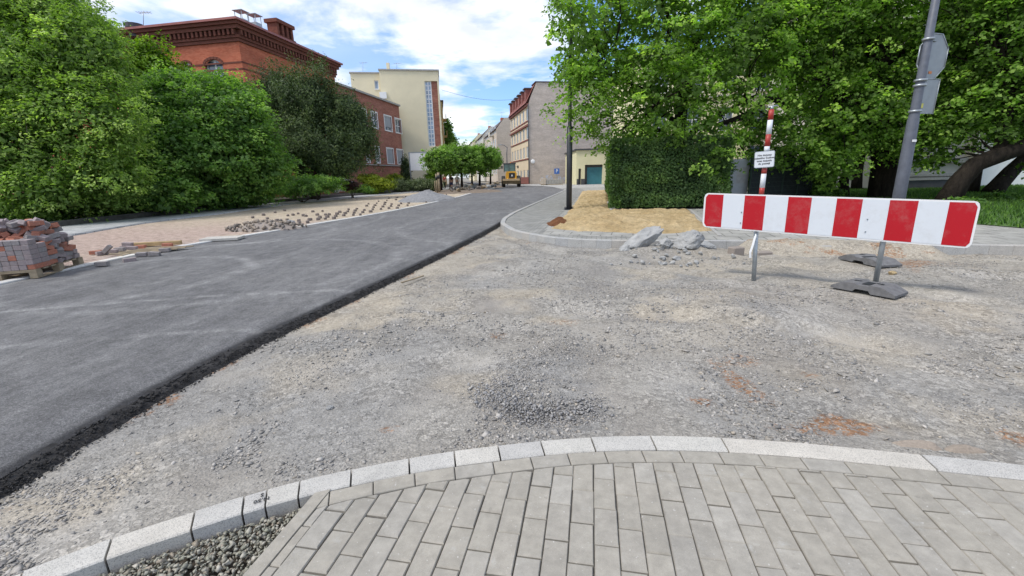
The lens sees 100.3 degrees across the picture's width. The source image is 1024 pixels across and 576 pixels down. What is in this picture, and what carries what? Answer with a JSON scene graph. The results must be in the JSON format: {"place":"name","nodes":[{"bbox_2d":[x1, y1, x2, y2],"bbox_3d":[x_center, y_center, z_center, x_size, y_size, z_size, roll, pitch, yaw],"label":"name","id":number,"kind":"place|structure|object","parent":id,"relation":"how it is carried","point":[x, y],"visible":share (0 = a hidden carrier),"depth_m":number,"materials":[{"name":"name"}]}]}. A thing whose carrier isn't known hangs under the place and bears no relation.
{"place":"outdoors","nodes":[
{"label":"outdoors","id":0,"kind":"place"},
{"bbox_2d":[24,253,39,259],"bbox_3d":[-7.892,-0.517,7.031,0.098,0.078,0.198,-6,15,-18],"label":"paving block","id":1,"kind":"object","parent":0,"point":[32,256],"depth_m":6.97,"materials":[{"name":"grey concrete"}]},
{"bbox_2d":[22,248,38,254],"bbox_3d":[-7.895,-0.596,7.014,0.098,0.078,0.198,-6,15,-18],"label":"paving block","id":2,"kind":"object","parent":1,"relation":"on","point":[31,251],"depth_m":6.95,"materials":[{"name":"grey concrete"}]},
{"bbox_2d":[21,244,36,249],"bbox_3d":[-7.896,-0.673,6.990,0.098,0.078,0.198,-6,15,-18],"label":"paving block","id":3,"kind":"object","parent":2,"relation":"on","point":[29,247],"depth_m":6.93,"materials":[{"name":"grey concrete"}]},
{"bbox_2d":[20,239,35,244],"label":"paving block","id":4,"kind":"object","parent":3,"relation":"on","point":[27,241],"depth_m":6.92,"materials":[{"name":"grey concrete"}]},
{"bbox_2d":[25,258,41,264],"bbox_3d":[-7.891,-0.440,7.052,0.098,0.078,0.198,-6,15,-17],"label":"paving block","id":5,"kind":"object","parent":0,"point":[34,261],"depth_m":6.99,"materials":[{"name":"grey concrete"}]},
{"bbox_2d":[0,22,206,194],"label":"brick building","id":6,"kind":"structure","parent":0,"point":[128,24],"depth_m":35.26,"materials":[{"name":"brick"}]},
{"bbox_2d":[98,508,300,575],"bbox_3d":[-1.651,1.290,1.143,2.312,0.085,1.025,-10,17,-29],"label":"bed gravel","id":7,"kind":"structure","parent":0,"point":[185,553],"depth_m":1.77,"materials":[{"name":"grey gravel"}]},
{"bbox_2d":[60,9,342,196],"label":"brick building","id":8,"kind":"structure","parent":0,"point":[234,43],"depth_m":35.41,"materials":[{"name":"red brick"}]},
{"bbox_2d":[207,60,224,79],"bbox_3d":[-24.666,-17.646,35.878,1.694,2.700,0.050,1,15,10],"label":"window","id":9,"kind":"structure","parent":8,"relation":"in","point":[211,67],"depth_m":35.67,"materials":[{"name":"grey glass"}]},
{"bbox_2d":[75,189,392,217],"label":"flower bed","id":10,"kind":"object","parent":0,"point":[299,197],"visible":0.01,"depth_m":43.16,"materials":[{"name":"plant"}]},
{"bbox_2d":[0,203,106,221],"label":"shrub","id":11,"kind":"object","parent":10,"relation":"on","point":[72,216],"visible":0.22,"depth_m":16.91,"materials":[{"name":"green plant"}]},
{"bbox_2d":[0,0,166,222],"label":"ash tree","id":12,"kind":"object","parent":10,"relation":"on","point":[52,52],"visible":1,"depth_m":16.52,"materials":[{"name":"green plant"}]},
{"bbox_2d":[79,193,152,216],"bbox_3d":[-18.481,-3.920,20.280,4.248,1.646,3.823,-8,16,-25],"label":"shrub","id":13,"kind":"object","parent":10,"relation":"on","point":[129,212],"visible":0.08,"depth_m":19.70,"materials":[{"name":"green plant"}]},
{"bbox_2d":[114,29,194,108],"bbox_3d":[-22.422,-10.498,27.231,5.468,10.457,4.750,-1,15,0],"label":"lime green maple","id":14,"kind":"object","parent":10,"relation":"on","point":[147,49],"visible":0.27,"depth_m":25.57,"materials":[{"name":"green plant"}]},
{"bbox_2d":[96,57,304,214],"bbox_3d":[-17.234,-8.038,22.736,8.875,8.045,9.502,11,19,38],"label":"maple tree","id":15,"kind":"object","parent":10,"relation":"on","point":[215,135],"visible":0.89,"depth_m":21.82,"materials":[{"name":"green plant"}]},
{"bbox_2d":[172,192,258,210],"bbox_3d":[-17.968,-5.235,25.668,6.548,1.598,6.547,-1,15,0],"label":"shrub","id":16,"kind":"object","parent":10,"relation":"on","point":[228,206],"visible":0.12,"depth_m":23.75,"materials":[{"name":"green plant"}]},
{"bbox_2d":[272,168,351,201],"bbox_3d":[-14.582,-7.037,29.419,6.252,2.318,6.407,-1,15,0],"label":"shrub","id":17,"kind":"object","parent":10,"relation":"on","point":[310,184],"visible":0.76,"depth_m":28.50,"materials":[{"name":"green plant"}]},
{"bbox_2d":[239,49,387,198],"bbox_3d":[-15.111,-11.784,31.195,10.968,10.728,7.733,-1,15,0],"label":"yew tree","id":18,"kind":"object","parent":10,"relation":"on","point":[311,112],"visible":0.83,"depth_m":30.42,"materials":[{"name":"green plant"}]},
{"bbox_2d":[346,184,377,193],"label":"shrub","id":19,"kind":"object","parent":10,"relation":"on","point":[363,189],"visible":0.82,"depth_m":41.14,"materials":[{"name":"green plant"}]},
{"bbox_2d":[335,82,403,191],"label":"brick wing","id":20,"kind":"structure","parent":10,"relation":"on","point":[388,120],"depth_m":59.30,"materials":[{"name":"red brick"}]},
{"bbox_2d":[383,114,392,131],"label":"window","id":21,"kind":"structure","parent":20,"relation":"in","point":[387,121],"depth_m":60.30,"materials":[{"name":"grey glass"}]},
{"bbox_2d":[386,147,394,163],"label":"window","id":22,"kind":"structure","parent":20,"relation":"in","point":[389,152],"depth_m":61.11,"materials":[{"name":"white paint"}]},
{"bbox_2d":[394,117,401,133],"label":"window","id":23,"kind":"structure","parent":20,"relation":"in","point":[397,127],"depth_m":63.38,"materials":[{"name":"grey glass"}]},
{"bbox_2d":[396,148,403,164],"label":"window","id":24,"kind":"structure","parent":20,"relation":"in","point":[399,151],"depth_m":64.09,"materials":[{"name":"white paint"}]},
{"bbox_2d":[356,173,382,183],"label":"shrub","id":25,"kind":"object","parent":10,"relation":"on","point":[365,176],"visible":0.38,"depth_m":47.82,"materials":[{"name":"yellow plant"}]},
{"bbox_2d":[358,174,398,193],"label":"shrub","id":26,"kind":"object","parent":10,"relation":"on","point":[381,184],"visible":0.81,"depth_m":42.20,"materials":[{"name":"yellow plant"}]},
{"bbox_2d":[383,172,404,179],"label":"shrub","id":27,"kind":"object","parent":10,"relation":"on","point":[390,176],"visible":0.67,"depth_m":53.59,"materials":[{"name":"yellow plant"}]},
{"bbox_2d":[386,177,414,191],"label":"shrub","id":28,"kind":"object","parent":10,"relation":"on","point":[402,185],"visible":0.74,"depth_m":46.17,"materials":[{"name":"green plant"}]},
{"bbox_2d":[399,154,412,180],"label":"column conifer","id":29,"kind":"object","parent":10,"relation":"on","point":[404,167],"depth_m":57.37,"materials":[{"name":"green plant"}]},
{"bbox_2d":[7,187,491,279],"bbox_3d":[-9.281,-6.133,30.013,9.681,0.017,71.518,0,15,6],"label":"sand bed","id":30,"kind":"object","parent":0,"point":[190,230],"visible":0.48,"depth_m":15.95,"materials":[{"name":"beige sand"}]},
{"bbox_2d":[0,257,83,280],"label":"pallet","id":31,"kind":"object","parent":30,"relation":"on","point":[38,272],"visible":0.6,"depth_m":7.21,"materials":[{"name":"brown wood"}]},
{"bbox_2d":[108,245,193,256],"bbox_3d":[-8.082,-0.852,9.575,0.844,0.103,1.417,9,18,33],"label":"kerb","id":32,"kind":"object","parent":30,"relation":"on","point":[147,249],"visible":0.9,"depth_m":9.45,"materials":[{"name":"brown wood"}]},
{"bbox_2d":[134,240,182,245],"bbox_3d":[-8.686,-1.074,10.366,1.150,0.090,0.120,-5,15,-14],"label":"plank","id":33,"kind":"object","parent":30,"relation":"on","point":[159,243],"visible":0.57,"depth_m":10.34,"materials":[{"name":"beige wood"}]},
{"bbox_2d":[199,235,244,241],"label":"concrete slab","id":34,"kind":"structure","parent":30,"relation":"on","point":[225,238],"depth_m":11.06,"materials":[{"name":"concrete"}]},
{"bbox_2d":[228,221,302,231],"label":"cobble fines","id":35,"kind":"object","parent":30,"relation":"on","point":[286,227],"visible":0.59,"depth_m":13.26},
{"bbox_2d":[342,179,361,197],"bbox_3d":[-13.153,-8.166,34.980,1.822,1.604,1.802,-10,17,-30],"label":"shrub","id":36,"kind":"object","parent":30,"relation":"on","point":[350,185],"visible":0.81,"depth_m":34.56,"materials":[{"name":"purple plant"}]},
{"bbox_2d":[398,190,455,202],"bbox_3d":[-5.745,-6.276,28.959,3.800,0.718,5.200,-1,15,0],"label":"gravel mound","id":37,"kind":"object","parent":30,"relation":"on","point":[427,196],"visible":0.89,"depth_m":27.61,"materials":[{"name":"grey gravel"}]},
{"bbox_2d":[426,178,445,190],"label":"shrub","id":38,"kind":"object","parent":30,"relation":"on","point":[432,185],"visible":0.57,"depth_m":48.04,"materials":[{"name":"green plant"}]},
{"bbox_2d":[418,145,460,190],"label":"globe tree","id":39,"kind":"object","parent":30,"relation":"on","point":[441,159],"visible":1,"depth_m":41.30,"materials":[{"name":"green plant"}]},
{"bbox_2d":[443,139,483,186],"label":"globe tree","id":40,"kind":"object","parent":30,"relation":"on","point":[470,159],"visible":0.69,"depth_m":49.00,"materials":[{"name":"green plant"}]},
{"bbox_2d":[456,189,500,193],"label":"soil mound","id":41,"kind":"object","parent":30,"relation":"on","point":[476,191],"visible":0.4,"depth_m":40.98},
{"bbox_2d":[470,140,501,185],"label":"globe tree","id":42,"kind":"object","parent":30,"relation":"on","point":[490,159],"visible":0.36,"depth_m":51.06,"materials":[{"name":"green plant"}]},
{"bbox_2d":[487,146,503,183],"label":"globe tree","id":43,"kind":"object","parent":30,"relation":"on","point":[493,149],"visible":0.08,"depth_m":62.89,"materials":[{"name":"green plant"}]},
{"bbox_2d":[60,187,453,235],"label":"footway","id":44,"kind":"structure","parent":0,"point":[79,229],"depth_m":19.00,"materials":[{"name":"grey concrete"}]},
{"bbox_2d":[49,189,409,225],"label":"garden kerb","id":45,"kind":"structure","parent":44,"relation":"on","point":[101,218],"depth_m":19.26,"materials":[{"name":"concrete"}]},
{"bbox_2d":[408,152,427,179],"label":"billboard","id":46,"kind":"object","parent":44,"relation":"on","point":[414,164],"visible":0.49,"depth_m":52.64,"materials":[{"name":"metal"}]},
{"bbox_2d":[407,177,430,190],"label":"shrub","id":47,"kind":"object","parent":44,"relation":"on","point":[420,184],"visible":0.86,"depth_m":47.70,"materials":[{"name":"green plant"}]},
{"bbox_2d":[0,181,562,478],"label":"road","id":48,"kind":"structure","parent":0,"point":[87,346],"depth_m":5.46,"materials":[{"name":"grey asphalt"}]},
{"bbox_2d":[0,224,500,499],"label":"asphalt edge","id":49,"kind":"object","parent":48,"relation":"attached to","point":[74,441],"visible":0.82,"depth_m":3.23,"materials":[{"name":"black asphalt"}]},
{"bbox_2d":[501,162,520,186],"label":"wheel loader","id":50,"kind":"object","parent":48,"relation":"on","point":[512,177],"visible":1,"depth_m":57.47,"materials":[{"name":"yellow paint"}]},
{"bbox_2d":[79,0,757,177],"label":"sky","id":51,"kind":"structure","parent":0,"point":[489,50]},
{"bbox_2d":[446,178,543,186],"bbox_3d":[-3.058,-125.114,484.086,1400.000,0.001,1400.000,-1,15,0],"label":"ground","id":52,"kind":"structure","parent":0,"point":[465,180],"depth_m":122.69,"materials":[{"name":"grey concrete"}]},
{"bbox_2d":[0,188,493,284],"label":"kerb","id":53,"kind":"structure","parent":52,"relation":"on","point":[70,268],"depth_m":10.27,"materials":[{"name":"concrete"}]},
{"bbox_2d":[349,62,443,186],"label":"yellow building","id":54,"kind":"structure","parent":52,"relation":"on","point":[414,94],"depth_m":64.92,"materials":[{"name":"white paint"}]},
{"bbox_2d":[424,81,434,145],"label":"window","id":55,"kind":"structure","parent":54,"relation":"in","point":[428,90],"depth_m":65.84,"materials":[{"name":"grey glass"}]},
{"bbox_2d":[440,100,446,184],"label":"ochre building","id":56,"kind":"structure","parent":52,"relation":"on","point":[442,119],"depth_m":81.98,"materials":[{"name":"concrete"}]},
{"bbox_2d":[443,117,459,145],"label":"poplar tree","id":57,"kind":"object","parent":52,"relation":"on","point":[449,130],"visible":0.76,"depth_m":88.66,"materials":[{"name":"green plant"}]},
{"bbox_2d":[474,126,491,180],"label":"row house","id":58,"kind":"structure","parent":52,"relation":"on","point":[480,139],"depth_m":137.57,"materials":[{"name":"paint"}]},
{"bbox_2d":[484,112,510,181],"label":"row house","id":59,"kind":"structure","parent":52,"relation":"on","point":[498,133],"depth_m":107.21,"materials":[{"name":"paint"}]},
{"bbox_2d":[15,436,1023,575],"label":"kerb","id":60,"kind":"structure","parent":52,"relation":"on","point":[114,555],"depth_m":2.12,"materials":[{"name":"concrete"}]},
{"bbox_2d":[508,81,613,183],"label":"tan building","id":61,"kind":"structure","parent":52,"relation":"on","point":[537,154],"depth_m":73.05,"materials":[{"name":"paint"}]},
{"bbox_2d":[501,186,1023,255],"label":"kerb","id":62,"kind":"structure","parent":52,"relation":"on","point":[990,249],"depth_m":9.22,"materials":[{"name":"grey concrete"}]},
{"bbox_2d":[0,226,1023,575],"bbox_3d":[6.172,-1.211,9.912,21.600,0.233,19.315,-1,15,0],"label":"gravel lot","id":63,"kind":"structure","parent":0,"point":[410,412],"depth_m":3.37,"materials":[{"name":"grey gravel"}]},
{"bbox_2d":[0,222,500,503],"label":"asphalt crumbs","id":64,"kind":"object","parent":63,"relation":"on","point":[30,479],"visible":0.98,"depth_m":3.30,"materials":[{"name":"black asphalt"}]},
{"bbox_2d":[243,489,330,575],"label":"pavement edging","id":65,"kind":"object","parent":63,"relation":"on","point":[261,564],"visible":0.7,"depth_m":1.80,"materials":[{"name":"grey concrete"}]},
{"bbox_2d":[453,353,620,431],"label":"dark gravel","id":66,"kind":"structure","parent":63,"relation":"on","point":[569,418],"depth_m":2.93,"materials":[{"name":"grey gravel"}]},
{"bbox_2d":[623,226,663,248],"bbox_3d":[2.599,-0.972,8.614,0.837,0.514,0.455,-8,16,-24],"label":"concrete lump","id":67,"kind":"object","parent":63,"relation":"on","point":[646,236],"visible":0.82,"depth_m":8.48,"materials":[{"name":"grey concrete"}]},
{"bbox_2d":[659,238,672,248],"bbox_3d":[2.930,-0.848,8.149,0.334,0.216,0.236,-11,17,-31],"label":"concrete lump","id":68,"kind":"object","parent":63,"relation":"on","point":[666,243],"visible":0.94,"depth_m":8.05,"materials":[{"name":"grey concrete"}]},
{"bbox_2d":[673,230,704,249],"bbox_3d":[3.429,-0.935,8.355,0.497,0.414,0.555,13,20,43],"label":"concrete lump","id":69,"kind":"object","parent":63,"relation":"on","point":[692,239],"visible":0.94,"depth_m":8.21,"materials":[{"name":"grey concrete"}]},
{"bbox_2d":[700,241,716,248],"bbox_3d":[3.917,-0.837,8.610,0.468,0.202,0.306,-1,15,0],"label":"concrete lump","id":70,"kind":"object","parent":63,"relation":"on","point":[707,244],"visible":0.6,"depth_m":8.51,"materials":[{"name":"grey concrete"}]},
{"bbox_2d":[728,246,744,255],"bbox_3d":[4.228,-0.691,8.069,0.240,0.170,0.180,-4,15,-11],"label":"stone block","id":71,"kind":"object","parent":63,"relation":"on","point":[737,250],"depth_m":7.99,"materials":[{"name":"beige stone"}]},
{"bbox_2d":[749,105,777,280],"bbox_3d":[3.376,-1.225,5.837,0.240,2.380,0.118,2,15,11],"label":"striped pole","id":72,"kind":"object","parent":63,"relation":"on","point":[764,159],"visible":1,"depth_m":5.71,"materials":[{"name":"metal"}]},
{"bbox_2d":[702,193,979,281],"bbox_3d":[4.056,-0.680,5.622,2.882,1.121,0.104,6,16,27],"label":"road barrier","id":73,"kind":"object","parent":63,"relation":"on","point":[944,223],"visible":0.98,"depth_m":5.40,"materials":[{"name":"multicoloured paint"}]},
{"bbox_2d":[739,238,957,260],"bbox_3d":[6.181,-0.787,8.190,3.700,0.257,1.233,3,15,15],"label":"soil spill","id":74,"kind":"object","parent":63,"relation":"on","point":[799,247],"visible":0.75,"depth_m":7.98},
{"bbox_2d":[830,278,907,298],"bbox_3d":[4.403,-0.021,5.280,0.360,0.108,0.660,-10,17,-29],"label":"rubber foot","id":75,"kind":"object","parent":63,"relation":"on","point":[888,290],"visible":1,"depth_m":5.15},
{"bbox_2d":[838,253,902,266],"bbox_3d":[5.737,-0.466,6.868,0.380,0.108,0.746,-3,15,-6],"label":"rubber foot","id":76,"kind":"object","parent":63,"relation":"on","point":[868,259],"visible":0.83,"depth_m":6.72},
{"bbox_2d":[892,440,941,450],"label":"buried slab","id":77,"kind":"structure","parent":63,"relation":"on","point":[924,444],"depth_m":2.34,"materials":[{"name":"grey concrete"}]},
{"bbox_2d":[944,444,986,453],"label":"buried slab","id":78,"kind":"structure","parent":63,"relation":"on","point":[961,448],"depth_m":2.29,"materials":[{"name":"grey concrete"}]},
{"bbox_2d":[521,183,604,187],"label":"forecourt","id":79,"kind":"structure","parent":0,"point":[584,186],"depth_m":55.38,"materials":[{"name":"grey concrete"}]},
{"bbox_2d":[546,179,562,184],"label":"block stack","id":80,"kind":"object","parent":79,"relation":"on","point":[554,181],"visible":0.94,"depth_m":63.73,"materials":[{"name":"grey concrete"}]},
{"bbox_2d":[564,148,607,184],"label":"garage building","id":81,"kind":"structure","parent":0,"point":[588,169],"depth_m":60.15,"materials":[{"name":"beige paint"}]},
{"bbox_2d":[587,167,601,183],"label":"garage door","id":82,"kind":"structure","parent":81,"relation":"in","point":[594,174],"depth_m":60.46,"materials":[{"name":"teal metal"}]},
{"bbox_2d":[506,188,729,239],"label":"sett pavement","id":83,"kind":"structure","parent":0,"point":[535,218],"depth_m":15.03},
{"bbox_2d":[551,190,711,233],"bbox_3d":[4.867,-5.506,25.570,9.000,0.345,31.800,-1,15,0],"label":"sand bed","id":84,"kind":"object","parent":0,"point":[590,211],"visible":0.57,"depth_m":12.48,"materials":[{"name":"beige sand"}]},
{"bbox_2d":[547,217,566,225],"bbox_3d":[1.414,-1.995,12.763,0.840,0.230,1.600,-1,15,0],"label":"soil heap","id":85,"kind":"object","parent":84,"relation":"on","point":[556,221],"visible":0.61,"depth_m":12.47,"materials":[{"name":"brown soil"}]},
{"bbox_2d":[604,130,737,208],"bbox_3d":[8.078,-6.782,24.642,5.317,3.031,18.344,2,15,11],"label":"hedge","id":86,"kind":"object","parent":84,"relation":"on","point":[626,185],"visible":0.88,"depth_m":16.51,"materials":[{"name":"green plant"}]},
{"bbox_2d":[261,456,1023,575],"bbox_3d":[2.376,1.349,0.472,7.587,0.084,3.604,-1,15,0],"label":"pavement","id":87,"kind":"structure","parent":0,"point":[838,524],"depth_m":1.80,"materials":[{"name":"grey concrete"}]},
{"bbox_2d":[316,451,1023,508],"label":"edge course","id":88,"kind":"object","parent":87,"relation":"on","point":[388,485],"visible":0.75,"depth_m":2.15,"materials":[{"name":"grey concrete"}]},
{"bbox_2d":[543,187,1023,244],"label":"pavement","id":89,"kind":"structure","parent":0,"point":[989,234],"depth_m":9.70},
{"bbox_2d":[564,0,572,209],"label":"street lamp","id":90,"kind":"object","parent":89,"relation":"on","point":[569,178],"visible":0.83,"depth_m":17.37,"materials":[{"name":"grey metal"}]},
{"bbox_2d":[613,50,770,158],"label":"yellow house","id":91,"kind":"structure","parent":89,"relation":"on","point":[727,116],"depth_m":41.40,"materials":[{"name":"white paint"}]},
{"bbox_2d":[539,0,849,183],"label":"linden tree","id":92,"kind":"object","parent":89,"relation":"on","point":[683,66],"visible":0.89,"depth_m":16.44,"materials":[{"name":"green plant"}]},
{"bbox_2d":[730,159,750,193],"bbox_3d":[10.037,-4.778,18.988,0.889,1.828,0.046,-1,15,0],"label":"utility box","id":93,"kind":"object","parent":89,"relation":"on","point":[740,181],"visible":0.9,"depth_m":18.94,"materials":[{"name":"grey metal"}]},
{"bbox_2d":[738,144,802,193],"bbox_3d":[14.075,-6.363,23.187,4.441,3.484,3.074,5,16,24],"label":"bush","id":94,"kind":"object","parent":89,"relation":"on","point":[790,155],"visible":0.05,"depth_m":22.64,"materials":[{"name":"green plant"}]},
{"bbox_2d":[748,158,815,195],"bbox_3d":[12.547,-5.011,19.804,4.935,1.947,0.102,-9,17,-27],"label":"fence","id":95,"kind":"object","parent":89,"relation":"on","point":[783,183],"visible":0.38,"depth_m":19.83,"materials":[{"name":"metal"}]},
{"bbox_2d":[807,186,848,196],"bbox_3d":[15.178,-4.475,20.630,1.607,0.901,1.697,-1,15,0],"label":"shrub","id":96,"kind":"object","parent":89,"relation":"on","point":[839,192],"visible":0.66,"depth_m":20.25,"materials":[{"name":"green plant"}]},
{"bbox_2d":[892,0,948,198],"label":"street lamp","id":97,"kind":"object","parent":89,"relation":"on","point":[932,56],"visible":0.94,"depth_m":9.53,"materials":[{"name":"metal"}]},
{"bbox_2d":[837,183,1023,227],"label":"lawn ground","id":98,"kind":"structure","parent":0,"point":[989,223],"depth_m":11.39,"materials":[{"name":"green plant"}]},
{"bbox_2d":[789,36,910,195],"bbox_3d":[16.298,-8.474,21.349,5.718,7.769,5.227,-1,15,0],"label":"linden tree","id":99,"kind":"object","parent":98,"relation":"on","point":[843,186],"visible":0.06,"depth_m":20.59,"materials":[{"name":"green plant"}]},
{"bbox_2d":[717,0,988,197],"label":"linden tree","id":100,"kind":"object","parent":98,"relation":"on","point":[874,102],"visible":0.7,"depth_m":17.62,"materials":[{"name":"green plant"}]},
{"bbox_2d":[746,23,968,189],"bbox_3d":[22.113,-12.106,26.411,13.646,11.933,8.432,-1,15,0],"label":"linden tree","id":101,"kind":"object","parent":98,"relation":"on","point":[856,182],"depth_m":27.72,"materials":[{"name":"green plant"}]},
{"bbox_2d":[763,0,1023,188],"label":"cream building","id":102,"kind":"structure","parent":98,"relation":"on","point":[924,179],"depth_m":27.19,"materials":[{"name":"white paint"}]},
{"bbox_2d":[857,0,1023,199],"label":"linden tree","id":103,"kind":"object","parent":98,"relation":"on","point":[996,78],"visible":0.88,"depth_m":15.60,"materials":[{"name":"green plant"}]},
{"bbox_2d":[893,7,1023,192],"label":"building","id":104,"kind":"structure","parent":98,"relation":"on","point":[1000,181],"depth_m":20.92,"materials":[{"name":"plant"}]},
{"bbox_2d":[943,196,986,205],"bbox_3d":[16.080,-2.893,15.399,1.380,0.852,1.469,8,18,33],"label":"shrub","id":105,"kind":"object","parent":98,"relation":"on","point":[979,200],"visible":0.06,"depth_m":15.06,"materials":[{"name":"green plant"}]},
{"bbox_2d":[982,189,1023,201],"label":"shrub","id":106,"kind":"object","parent":98,"relation":"on","point":[1005,196],"visible":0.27,"depth_m":16.64,"materials":[{"name":"green plant"}]},
{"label":"paving block","id":107,"kind":"object","parent":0,"visible":0},
{"bbox_2d":[36,234,50,241],"bbox_3d":[-8.053,-0.866,7.331,0.198,0.078,0.098,15,27,-5],"label":"paving block","id":108,"kind":"object","parent":107,"relation":"on","point":[43,237],"depth_m":7.30,"materials":[{"name":"grey concrete"}]},
{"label":"paving block","id":109,"kind":"object","parent":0,"visible":0},
{"bbox_2d":[29,225,46,231],"bbox_3d":[-8.128,-1.025,7.324,0.198,0.078,0.098,-33,61,-30],"label":"paving block","id":110,"kind":"object","parent":109,"relation":"on","point":[40,228],"depth_m":7.31,"materials":[{"name":"grey concrete"}]},
{"bbox_2d":[26,220,44,226],"bbox_3d":[-8.111,-1.098,7.272,0.098,0.078,0.198,-1,15,16],"label":"paving block","id":111,"kind":"object","parent":110,"relation":"on","point":[34,223],"depth_m":7.24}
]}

